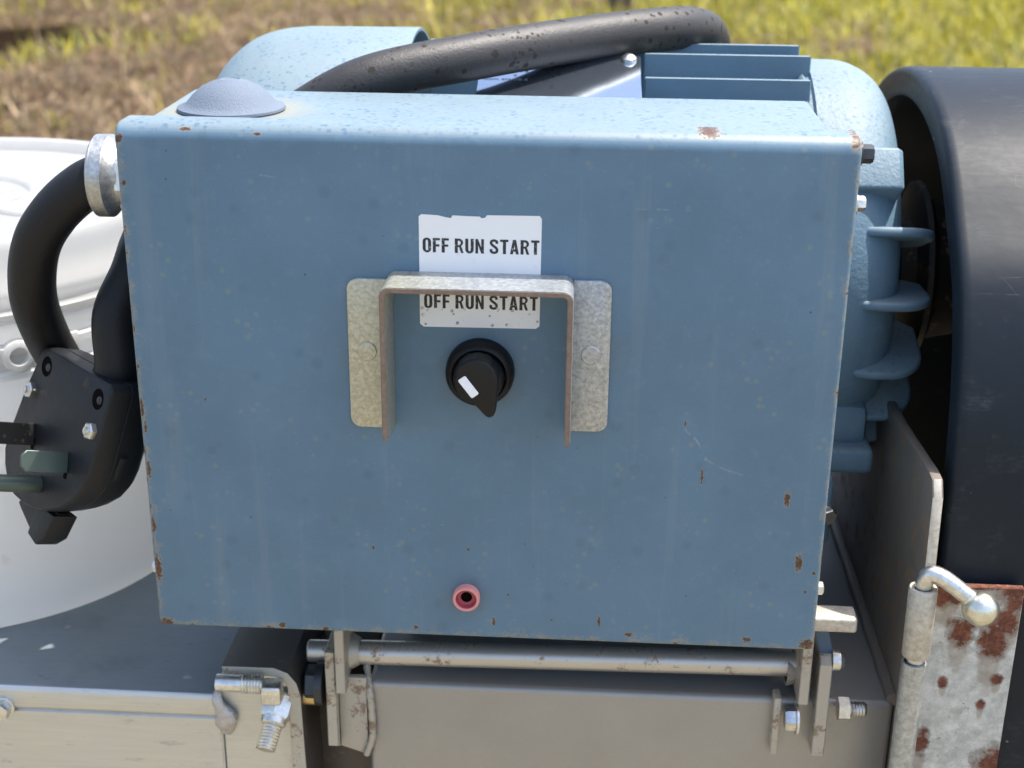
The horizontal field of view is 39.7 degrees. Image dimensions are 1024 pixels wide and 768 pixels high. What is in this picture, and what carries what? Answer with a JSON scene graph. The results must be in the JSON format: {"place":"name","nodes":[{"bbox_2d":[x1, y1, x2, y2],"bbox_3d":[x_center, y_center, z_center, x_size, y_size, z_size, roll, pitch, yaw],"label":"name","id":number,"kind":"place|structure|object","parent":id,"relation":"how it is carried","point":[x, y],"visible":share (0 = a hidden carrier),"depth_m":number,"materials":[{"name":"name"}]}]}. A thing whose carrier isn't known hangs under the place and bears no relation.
{"place":"outdoors","nodes":[
{"label":"outdoors","id":0,"kind":"place"},
{"bbox_2d":[0,0,1023,141],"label":"ground","id":1,"kind":"structure","parent":0,"point":[8,35],"depth_m":9.43,"materials":[{"name":"green plant"}]},
{"bbox_2d":[0,572,292,767],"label":"aluminium beam","id":2,"kind":"structure","parent":1,"relation":"on","point":[124,677],"depth_m":0.78,"materials":[{"name":"metal"}]},
{"bbox_2d":[0,137,153,627],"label":"white pail","id":3,"kind":"object","parent":2,"relation":"on","point":[100,552],"visible":0.3,"depth_m":0.82,"materials":[{"name":"plastic"}]},
{"bbox_2d":[222,627,323,767],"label":"angle bracket","id":4,"kind":"object","parent":2,"relation":"attached to","point":[278,652],"visible":0.56,"depth_m":0.76,"materials":[{"name":"metal"}]},
{"bbox_2d":[256,692,290,752],"bbox_3d":[-0.124,0.177,0.751,0.019,0.029,0.032,2,21,3],"label":"nut and stud","id":5,"kind":"object","parent":4,"relation":"attached to","point":[275,720],"visible":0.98,"depth_m":0.75,"materials":[{"name":"metal"}]},
{"bbox_2d":[215,673,283,705],"bbox_3d":[-0.138,0.159,0.744,0.034,0.015,0.011,2,21,3],"label":"elbow fitting","id":6,"kind":"object","parent":5,"relation":"attached to","point":[270,691],"visible":1,"depth_m":0.74,"materials":[{"name":"metal"}]},
{"bbox_2d":[316,525,892,767],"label":"steel base","id":7,"kind":"object","parent":1,"relation":"on","point":[444,717],"visible":0.25,"depth_m":0.76,"materials":[{"name":"silver metal"}]},
{"bbox_2d":[217,26,934,542],"bbox_3d":[0.025,-0.053,0.867,0.407,0.318,0.255,2,21,3],"label":"electric motor","id":8,"kind":"object","parent":7,"relation":"on","point":[881,358],"visible":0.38,"depth_m":0.77,"materials":[{"name":"metal"}]},
{"bbox_2d":[294,6,730,92],"bbox_3d":[-0.001,-0.138,0.804,0.362,0.143,0.088,-15,26,-34],"label":"black hose","id":9,"kind":"object","parent":8,"relation":"attached to","point":[437,63],"visible":0.43,"depth_m":0.75,"materials":[{"name":"grey rubber"}]},
{"bbox_2d":[894,180,951,347],"bbox_3d":[0.237,-0.068,0.841,0.048,0.104,0.104,2,21,3],"label":"drive pulley","id":10,"kind":"object","parent":8,"relation":"attached to","point":[927,267],"visible":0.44,"depth_m":0.81,"materials":[{"name":"black metal"}]},
{"bbox_2d":[878,66,1023,767],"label":"belt guard","id":11,"kind":"object","parent":8,"relation":"attached to","point":[959,132],"visible":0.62,"depth_m":0.70,"materials":[{"name":"black plastic"}]},
{"bbox_2d":[303,630,866,755],"bbox_3d":[0.037,0.157,0.755,0.296,0.100,0.040,2,21,3],"label":"pivot bracket","id":12,"kind":"object","parent":7,"relation":"attached to","point":[338,687],"visible":0.99,"depth_m":0.75,"materials":[{"name":"silver metal"}]},
{"bbox_2d":[84,77,874,653],"bbox_3d":[-0.012,0.000,0.693,0.373,0.288,0.128,2,21,3],"label":"control box","id":13,"kind":"object","parent":12,"relation":"on","point":[518,367],"visible":1,"depth_m":0.65,"materials":[{"name":"paint"}]},
{"bbox_2d":[0,158,143,544],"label":"power cord","id":14,"kind":"object","parent":13,"relation":"hanging from","point":[71,436],"visible":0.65,"depth_m":0.70,"materials":[{"name":"black rubber"}]},
{"bbox_2d":[829,401,942,767],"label":"gusset plate","id":15,"kind":"object","parent":7,"relation":"attached to","point":[885,528],"visible":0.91,"depth_m":0.77,"materials":[{"name":"grey metal"}]},
{"bbox_2d":[902,581,937,661],"bbox_3d":[0.199,0.116,0.694,0.014,0.038,0.014,2,21,3],"label":"hinge sleeve","id":16,"kind":"object","parent":15,"relation":"attached to","point":[919,624],"visible":1,"depth_m":0.69,"materials":[{"name":"silver metal"}]},
{"bbox_2d":[906,565,999,666],"bbox_3d":[0.214,0.119,0.689,0.040,0.065,0.018,14,25,31],"label":"hinge pin","id":17,"kind":"object","parent":16,"relation":"in","point":[980,608],"visible":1,"depth_m":0.68,"materials":[{"name":"metal"}]},
{"bbox_2d":[888,583,1023,767],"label":"hinge leaf","id":18,"kind":"object","parent":15,"relation":"attached to","point":[952,697],"visible":1,"depth_m":0.71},
{"bbox_2d":[608,0,632,11],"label":"wooden post","id":19,"kind":"object","parent":1,"relation":"on","point":[624,2],"depth_m":10.11,"materials":[{"name":"brown wood"}]}
]}

